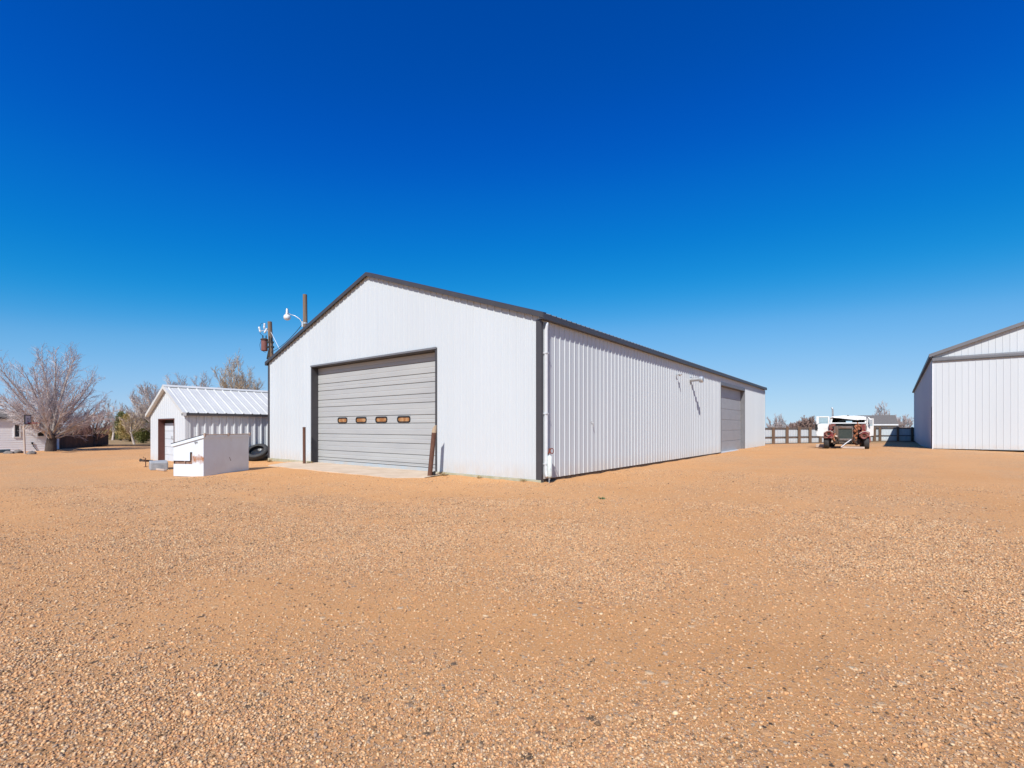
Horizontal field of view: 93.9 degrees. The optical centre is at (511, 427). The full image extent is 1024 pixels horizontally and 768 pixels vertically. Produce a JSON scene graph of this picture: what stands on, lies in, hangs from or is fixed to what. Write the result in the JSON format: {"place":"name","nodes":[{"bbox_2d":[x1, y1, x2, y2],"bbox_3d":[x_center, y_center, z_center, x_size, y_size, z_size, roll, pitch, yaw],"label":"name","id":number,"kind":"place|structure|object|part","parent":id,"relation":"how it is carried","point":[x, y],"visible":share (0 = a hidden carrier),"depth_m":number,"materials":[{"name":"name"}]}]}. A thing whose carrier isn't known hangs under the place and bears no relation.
{"place":"outdoors","nodes":[
{"label":"outdoors","id":0,"kind":"place"},
{"bbox_2d":[0,428,1023,767],"bbox_3d":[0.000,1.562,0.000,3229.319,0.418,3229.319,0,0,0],"label":"ground","id":1,"kind":"structure","parent":0,"point":[900,464],"depth_m":4.09,"materials":[{"name":"beige gravel"}]},
{"bbox_2d":[3,451,14,453],"bbox_3d":[-31.770,1.589,30.207,0.623,0.248,0.436,0,0,0],"label":"rock","id":2,"kind":"object","parent":1,"relation":"on","point":[8,452],"visible":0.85,"depth_m":30.06,"materials":[{"name":"beige stone"}]},
{"bbox_2d":[0,410,46,450],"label":"house","id":3,"kind":"structure","parent":1,"relation":"on","point":[11,437],"depth_m":32.69,"materials":[{"name":"white"}]},
{"bbox_2d":[13,424,20,437],"bbox_3d":[-33.829,0.220,32.677,0.050,0.960,0.358,0,0,31],"label":"window","id":4,"kind":"structure","parent":3,"relation":"in","point":[16,434],"depth_m":32.65,"materials":[{"name":"white glass"}]},
{"bbox_2d":[36,430,44,436],"bbox_3d":[-33.205,0.335,33.704,0.050,0.670,0.455,0,0,31],"label":"window","id":5,"kind":"structure","parent":3,"relation":"in","point":[39,434],"depth_m":33.64,"materials":[{"name":"white glass"}]},
{"bbox_2d":[23,415,39,453],"bbox_3d":[-30.057,0.426,29.856,0.802,2.432,0.772,0,0,32],"label":"basketball hoop","id":6,"kind":"object","parent":1,"relation":"on","point":[27,420],"visible":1,"depth_m":29.77,"materials":[{"name":"brown wood"}]},
{"bbox_2d":[0,342,125,451],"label":"bare tree","id":7,"kind":"object","parent":1,"relation":"on","point":[53,419],"visible":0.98,"depth_m":32.62,"materials":[{"name":"brown plant"}]},
{"bbox_2d":[56,410,94,440],"bbox_3d":[-36.514,0.211,39.987,3.514,3.272,3.399,0,0,0],"label":"bare tree","id":8,"kind":"object","parent":1,"relation":"on","point":[80,431],"visible":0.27,"depth_m":39.59,"materials":[{"name":"brown plant"}]},
{"bbox_2d":[57,434,107,448],"bbox_3d":[-35.489,1.170,39.663,0.200,1.300,7.148,0,0,-15],"label":"board fence","id":9,"kind":"object","parent":1,"relation":"on","point":[70,441],"visible":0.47,"depth_m":39.03,"materials":[{"name":"brown wood"}]},
{"bbox_2d":[74,404,112,446],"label":"bare tree","id":10,"kind":"object","parent":1,"relation":"on","point":[105,427],"visible":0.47,"depth_m":40.95,"materials":[{"name":"brown plant"}]},
{"bbox_2d":[100,423,117,439],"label":"shrub","id":11,"kind":"object","parent":1,"relation":"on","point":[110,436],"visible":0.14,"depth_m":63.42,"materials":[{"name":"brown plant"}]},
{"bbox_2d":[98,399,131,439],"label":"bare tree","id":12,"kind":"object","parent":1,"relation":"on","point":[111,416],"visible":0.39,"depth_m":61.82,"materials":[{"name":"plant"}]},
{"bbox_2d":[111,411,124,440],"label":"shrub","id":13,"kind":"object","parent":1,"relation":"on","point":[120,414],"visible":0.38,"depth_m":59.67,"materials":[{"name":"green plant"}]},
{"bbox_2d":[96,444,150,446],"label":"landscape timber","id":14,"kind":"object","parent":1,"relation":"on","point":[126,445],"visible":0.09,"depth_m":41.67,"materials":[{"name":"brown wood"}]},
{"bbox_2d":[113,410,140,441],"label":"shrub","id":15,"kind":"object","parent":1,"relation":"on","point":[124,431],"visible":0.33,"depth_m":55.47,"materials":[{"name":"green plant"}]},
{"bbox_2d":[119,413,144,443],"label":"bare tree","id":16,"kind":"object","parent":1,"relation":"on","point":[128,427],"visible":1,"depth_m":45.96,"materials":[{"name":"brown plant"}]},
{"bbox_2d":[128,419,150,442],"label":"shrub","id":17,"kind":"object","parent":1,"relation":"on","point":[142,435],"visible":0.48,"depth_m":49.75,"materials":[{"name":"green plant"}]},
{"bbox_2d":[139,457,151,466],"bbox_3d":[-15.732,1.468,20.620,0.275,0.450,0.520,0,0,26],"label":"trailer hitch","id":18,"kind":"object","parent":1,"relation":"on","point":[143,460],"visible":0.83,"depth_m":20.49,"materials":[{"name":"metal"}]},
{"bbox_2d":[123,374,178,431],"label":"bare tree","id":19,"kind":"object","parent":1,"relation":"on","point":[140,409],"visible":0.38,"depth_m":48.93,"materials":[{"name":"brown plant"}]},
{"bbox_2d":[149,460,167,469],"bbox_3d":[-14.476,1.538,19.575,0.580,0.359,0.918,0,0,-40],"label":"concrete block","id":20,"kind":"object","parent":1,"relation":"on","point":[155,464],"depth_m":19.27,"materials":[{"name":"grey concrete"}]},
{"bbox_2d":[171,371,212,386],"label":"bare tree","id":21,"kind":"object","parent":1,"relation":"on","point":[202,381],"visible":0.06,"depth_m":53.91,"materials":[{"name":"plant"}]},
{"bbox_2d":[145,384,267,460],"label":"metal shed","id":22,"kind":"structure","parent":1,"relation":"on","point":[178,412],"depth_m":23.83,"materials":[{"name":"white metal"}]},
{"bbox_2d":[165,423,173,460],"bbox_3d":[-16.806,0.770,23.659,2.160,1.968,0.080,0,0,38],"label":"door","id":23,"kind":"structure","parent":22,"relation":"in","point":[169,427],"depth_m":23.92,"materials":[{"name":"metal"}]},
{"bbox_2d":[171,433,250,475],"bbox_3d":[-10.840,0.975,17.323,1.390,1.570,2.094,0,0,13],"label":"dumpster","id":24,"kind":"object","parent":1,"relation":"on","point":[204,454],"visible":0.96,"depth_m":16.52,"materials":[{"name":"white paint"}]},
{"bbox_2d":[211,351,262,389],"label":"bare tree","id":25,"kind":"object","parent":1,"relation":"on","point":[243,382],"visible":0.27,"depth_m":51.38,"materials":[{"name":"brown plant"}]},
{"bbox_2d":[249,455,267,460],"bbox_3d":[-12.891,1.520,24.150,1.065,0.281,1.065,0,0,0],"label":"tyre","id":26,"kind":"object","parent":1,"relation":"on","point":[263,458],"visible":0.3,"depth_m":23.86,"materials":[{"name":"black rubber"}]},
{"bbox_2d":[249,444,267,459],"bbox_3d":[-12.731,1.200,23.860,1.064,0.250,1.063,-8,39,-12],"label":"tyre","id":27,"kind":"object","parent":26,"relation":"on","point":[264,452],"visible":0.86,"depth_m":23.82,"materials":[{"name":"black rubber"}]},
{"bbox_2d":[258,321,273,358],"bbox_3d":[-20.385,-3.424,39.950,1.592,10.866,0.601,0,0,0],"label":"utility pole","id":28,"kind":"object","parent":1,"relation":"on","point":[266,344],"visible":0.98,"depth_m":39.84,"materials":[{"name":"brown wood"}]},
{"bbox_2d":[283,294,307,326],"bbox_3d":[-14.384,-3.500,31.892,1.640,10.803,0.448,0,0,-5],"label":"light pole","id":29,"kind":"object","parent":1,"relation":"on","point":[287,316],"visible":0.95,"depth_m":31.87,"materials":[{"name":"metal"}]},
{"bbox_2d":[303,427,305,463],"bbox_3d":[-9.033,0.889,20.782,0.143,1.822,0.129,0,0,38],"label":"bollard","id":30,"kind":"object","parent":1,"relation":"on","point":[304,445],"visible":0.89,"depth_m":20.73,"materials":[{"name":"metal"}]},
{"bbox_2d":[268,462,439,477],"bbox_3d":[-6.412,1.649,18.355,9.700,0.178,2.214,0,0,38],"label":"concrete apron","id":31,"kind":"object","parent":1,"relation":"on","point":[362,470],"visible":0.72,"depth_m":17.77,"materials":[{"name":"beige concrete"}]},
{"bbox_2d":[427,425,436,476],"bbox_3d":[-2.618,0.948,15.558,0.342,2.058,0.150,0,0,-20],"label":"bollard","id":32,"kind":"object","parent":1,"relation":"on","point":[432,450],"visible":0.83,"depth_m":15.51,"materials":[{"name":"brown metal"}]},
{"bbox_2d":[265,272,766,482],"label":"metal building","id":33,"kind":"structure","parent":1,"relation":"on","point":[370,369],"depth_m":17.69,"materials":[{"name":"white metal"}]},
{"bbox_2d":[318,352,434,470],"bbox_3d":[-5.586,-0.545,19.087,7.954,4.250,0.043,0,0,38],"label":"overhead door","id":34,"kind":"structure","parent":33,"relation":"in","point":[376,413],"depth_m":18.80,"materials":[{"name":"grey metal"}]},
{"bbox_2d":[721,387,740,451],"bbox_3d":[14.288,-0.485,31.427,0.023,4.170,6.150,0,0,38],"label":"side door","id":35,"kind":"structure","parent":33,"relation":"in","point":[730,398],"depth_m":31.64,"materials":[{"name":"grey metal"}]},
{"bbox_2d":[547,448,553,482],"bbox_3d":[1.092,1.191,13.697,0.202,1.218,0.148,0,0,66],"label":"yard hydrant","id":36,"kind":"object","parent":1,"relation":"on","point":[549,466],"visible":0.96,"depth_m":13.66,"materials":[{"name":"metal"}]},
{"bbox_2d":[766,413,780,427],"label":"bare tree","id":37,"kind":"object","parent":1,"relation":"on","point":[776,424],"visible":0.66,"depth_m":77.91,"materials":[{"name":"grey plant"}]},
{"bbox_2d":[778,414,785,427],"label":"bare tree","id":38,"kind":"object","parent":1,"relation":"on","point":[780,420],"visible":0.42,"depth_m":79.77,"materials":[{"name":"grey plant"}]},
{"bbox_2d":[790,415,815,427],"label":"bare bush","id":39,"kind":"object","parent":1,"relation":"on","point":[806,423],"visible":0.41,"depth_m":75.45,"materials":[{"name":"brown plant"}]},
{"bbox_2d":[765,427,914,443],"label":"steel fence","id":40,"kind":"object","parent":1,"relation":"on","point":[786,435],"visible":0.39,"depth_m":54.02,"materials":[{"name":"metal"}]},
{"bbox_2d":[815,407,873,448],"bbox_3d":[23.417,-0.020,33.708,3.277,2.872,6.977,0,0,35],"label":"wrecked truck","id":41,"kind":"object","parent":1,"relation":"on","point":[838,430],"visible":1,"depth_m":31.69,"materials":[{"name":"brown metal"}]},
{"bbox_3d":[21.569,-0.080,33.177,0.760,1.390,0.050,0,0,29],"label":"door","id":42,"kind":"part","parent":41,"relation":"part of","materials":[{"name":"white paint"}]},
{"bbox_3d":[23.895,-0.005,31.891,0.580,1.199,0.050,0,0,-17],"label":"door","id":43,"kind":"part","parent":41,"relation":"part of","materials":[{"name":"white paint"}]},
{"bbox_2d":[855,415,898,427],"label":"house","id":44,"kind":"structure","parent":1,"relation":"on","point":[885,421],"depth_m":78.06,"materials":[{"name":"beige"}]},
{"bbox_2d":[872,400,889,414],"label":"bare tree","id":45,"kind":"object","parent":1,"relation":"on","point":[884,412],"visible":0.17,"depth_m":94.60,"materials":[{"name":"plant"}]},
{"bbox_2d":[895,414,913,427],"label":"bare tree","id":46,"kind":"object","parent":1,"relation":"on","point":[904,422],"visible":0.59,"depth_m":87.47,"materials":[{"name":"brown plant"}]},
{"bbox_2d":[912,321,1023,450],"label":"pole barn","id":47,"kind":"structure","parent":1,"relation":"on","point":[968,394],"depth_m":29.24,"materials":[{"name":"white metal"}]},
{"bbox_2d":[933,356,1023,450],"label":"sliding door","id":48,"kind":"structure","parent":47,"relation":"in","point":[978,403],"depth_m":29.10,"materials":[{"name":"white metal"}]},
{"bbox_2d":[0,0,1023,427],"label":"sky","id":49,"kind":"structure","parent":0,"point":[808,202],"materials":[{"name":"blue"}]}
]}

